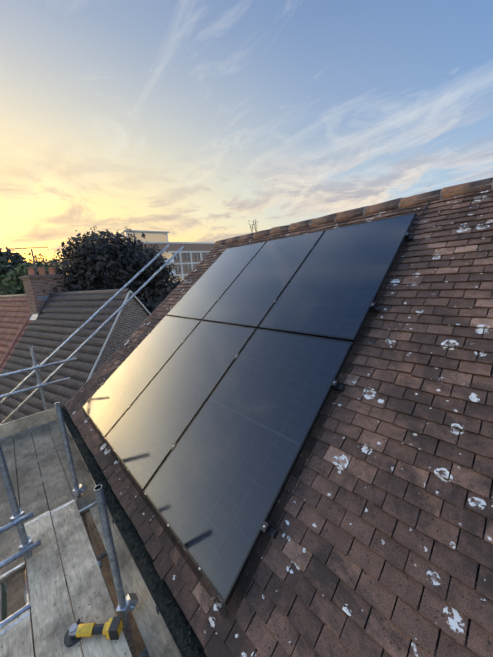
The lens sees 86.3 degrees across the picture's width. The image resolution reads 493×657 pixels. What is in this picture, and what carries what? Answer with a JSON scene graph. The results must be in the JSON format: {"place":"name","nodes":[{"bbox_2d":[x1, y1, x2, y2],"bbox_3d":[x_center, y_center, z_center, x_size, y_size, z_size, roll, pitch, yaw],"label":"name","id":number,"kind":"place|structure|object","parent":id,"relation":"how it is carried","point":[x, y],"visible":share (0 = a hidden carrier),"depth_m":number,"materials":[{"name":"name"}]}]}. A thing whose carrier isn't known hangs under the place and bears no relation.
{"place":"outdoors","nodes":[
{"label":"outdoors","id":0,"kind":"place"},
{"bbox_2d":[0,312,31,366],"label":"party ridge","id":1,"kind":"structure","parent":0,"point":[15,338],"depth_m":13.51,"materials":[{"name":"red tile"}]},
{"bbox_2d":[0,341,139,652],"bbox_3d":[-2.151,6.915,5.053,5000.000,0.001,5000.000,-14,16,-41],"label":"ground","id":2,"kind":"structure","parent":0,"point":[4,604],"depth_m":6.65,"materials":[{"name":"brown"}]},
{"bbox_2d":[0,246,31,337],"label":"tree","id":3,"kind":"object","parent":2,"relation":"on","point":[7,256],"depth_m":32.67,"materials":[{"name":"green plant"}]},
{"bbox_2d":[0,253,84,294],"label":"green tree","id":4,"kind":"object","parent":2,"relation":"on","point":[12,279],"depth_m":23.09,"materials":[{"name":"green plant"}]},
{"bbox_2d":[0,244,183,656],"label":"scaffold tubes","id":5,"kind":"object","parent":2,"relation":"on","point":[27,546],"visible":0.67,"depth_m":2.27},
{"bbox_2d":[0,407,57,438],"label":"scaffold toe board","id":6,"kind":"object","parent":5,"relation":"attached to","point":[10,428],"visible":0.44,"depth_m":4.52,"materials":[{"name":"grey wood"}]},
{"bbox_2d":[0,419,96,584],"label":"scaffold boards","id":7,"kind":"object","parent":5,"relation":"on","point":[30,492],"visible":0.56,"depth_m":3.32,"materials":[{"name":"grey wood"}]},
{"bbox_2d":[0,420,96,634],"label":"scaffold board ends","id":8,"kind":"object","parent":7,"relation":"attached to","point":[19,619],"visible":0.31,"depth_m":2.32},
{"bbox_2d":[6,511,149,656],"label":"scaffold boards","id":9,"kind":"object","parent":5,"relation":"on","point":[15,594],"depth_m":3.82,"materials":[{"name":"wood"}]},
{"bbox_2d":[0,425,181,656],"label":"scaffold boards","id":10,"kind":"object","parent":5,"relation":"on","point":[53,620],"visible":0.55,"depth_m":2.01,"materials":[{"name":"grey wood"}]},
{"bbox_2d":[64,616,123,646],"bbox_3d":[-1.043,2.040,1.791,0.381,0.089,0.123,-5,12,-4],"label":"angle grinder","id":11,"kind":"object","parent":10,"relation":"on","point":[111,628],"visible":0.98,"depth_m":1.76,"materials":[{"name":"yellow plastic"}]},
{"bbox_2d":[22,226,181,329],"bbox_3d":[-7.904,-1.002,17.693,10.639,11.343,9.213,-14,16,-41],"label":"tree","id":12,"kind":"object","parent":2,"relation":"on","point":[121,247],"depth_m":15.49,"materials":[{"name":"green plant"}]},
{"bbox_2d":[120,230,214,285],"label":"apartment block","id":13,"kind":"structure","parent":2,"relation":"on","point":[189,256],"depth_m":68.26,"materials":[{"name":"white brick"}]},
{"bbox_2d":[42,294,148,518],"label":"brick gable wall","id":14,"kind":"structure","parent":0,"point":[133,316],"depth_m":10.83,"materials":[{"name":"brick"}]},
{"bbox_2d":[0,292,127,476],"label":"neighbour roof","id":15,"kind":"structure","parent":14,"relation":"on","point":[55,325],"depth_m":11.61,"materials":[{"name":"grey tile"}]},
{"bbox_2d":[20,274,65,313],"bbox_3d":[-10.916,-1.697,14.445,1.740,2.450,0.980,-23,22,-57],"label":"neighbour chimney","id":16,"kind":"object","parent":15,"relation":"on","point":[35,286],"visible":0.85,"depth_m":13.81,"materials":[{"name":"brown brick"}]},
{"bbox_2d":[15,243,47,274],"bbox_3d":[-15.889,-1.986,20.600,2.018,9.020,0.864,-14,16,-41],"label":"tv aerial","id":17,"kind":"object","parent":16,"relation":"attached to","point":[33,255],"visible":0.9,"depth_m":19.88,"materials":[{"name":"grey metal"}]},
{"bbox_2d":[41,290,150,481],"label":"roof verge","id":18,"kind":"structure","parent":15,"relation":"attached to","point":[110,332],"depth_m":10.24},
{"bbox_2d":[2,291,147,363],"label":"neighbour roof","id":19,"kind":"structure","parent":14,"relation":"on","point":[118,312],"depth_m":11.75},
{"bbox_2d":[29,292,50,319],"bbox_3d":[-11.108,-1.237,14.153,1.080,1.373,1.134,3,13,30],"label":"chimney flashing","id":20,"kind":"object","parent":19,"relation":"on","point":[34,315],"visible":0.67,"depth_m":13.84,"materials":[{"name":"grey metal"}]},
{"bbox_2d":[27,267,55,274],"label":"chimney pots","id":21,"kind":"object","parent":19,"relation":"on","point":[31,270],"visible":0.96,"depth_m":14.05,"materials":[{"name":"brown ceramic"}]},
{"bbox_2d":[0,288,131,297],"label":"roof ridge","id":22,"kind":"structure","parent":19,"relation":"on","point":[81,292],"depth_m":12.61,"materials":[{"name":"tile"}]},
{"bbox_2d":[0,0,492,264],"label":"sky","id":23,"kind":"structure","parent":0,"point":[192,120],"materials":[{"name":"blue"}]},
{"bbox_2d":[415,200,430,218],"bbox_3d":[2.074,-1.388,3.089,0.340,0.249,0.057,-9,13,-24],"label":"panel cable","id":24,"kind":"object","parent":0,"point":[424,209],"visible":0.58,"depth_m":3.08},
{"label":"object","id":25,"kind":"object","parent":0,"visible":0},
{"bbox_2d":[61,406,206,656],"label":"gutter","id":26,"kind":"object","parent":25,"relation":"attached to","point":[188,642],"visible":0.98,"depth_m":1.94,"materials":[{"name":"black plastic"}]},
{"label":"house walls","id":27,"kind":"object","parent":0,"visible":0},
{"bbox_2d":[66,179,492,403],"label":"ridge mortar","id":28,"kind":"object","parent":27,"relation":"on","point":[399,203],"visible":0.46,"depth_m":3.96,"materials":[{"name":"grey concrete"}]},
{"bbox_2d":[214,177,492,246],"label":"ridge tiles","id":29,"kind":"object","parent":28,"relation":"on","point":[445,190],"visible":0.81,"depth_m":3.59,"materials":[{"name":"brown tile"}]},
{"bbox_2d":[249,219,257,231],"bbox_3d":[0.154,-2.121,5.451,0.128,0.266,0.256,-14,16,-41],"label":"ridge weed","id":30,"kind":"object","parent":29,"relation":"on","point":[254,225],"visible":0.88,"depth_m":5.43,"materials":[{"name":"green plant"}]},
{"bbox_2d":[255,205,492,655],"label":"roof underlay","id":31,"kind":"object","parent":27,"relation":"on","point":[469,620],"depth_m":1.34,"materials":[{"name":"black"}]},
{"bbox_2d":[65,189,492,656],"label":"roof tiles","id":32,"kind":"object","parent":31,"relation":"on","point":[349,471],"visible":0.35,"depth_m":1.58,"materials":[{"name":"brown tile"}]},
{"bbox_2d":[82,215,419,620],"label":"mounting rails","id":33,"kind":"object","parent":32,"relation":"on","point":[325,419],"visible":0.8,"depth_m":1.87,"materials":[{"name":"metal"}]},
{"bbox_2d":[82,213,415,603],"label":"solar panel frames","id":34,"kind":"structure","parent":33,"relation":"attached to","point":[266,527],"depth_m":2.45,"materials":[{"name":"black metal"}]},
{"bbox_2d":[83,214,413,599],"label":"solar panels","id":35,"kind":"object","parent":34,"relation":"in","point":[212,488],"visible":1,"depth_m":2.66,"materials":[{"name":"black glass"}]}
]}

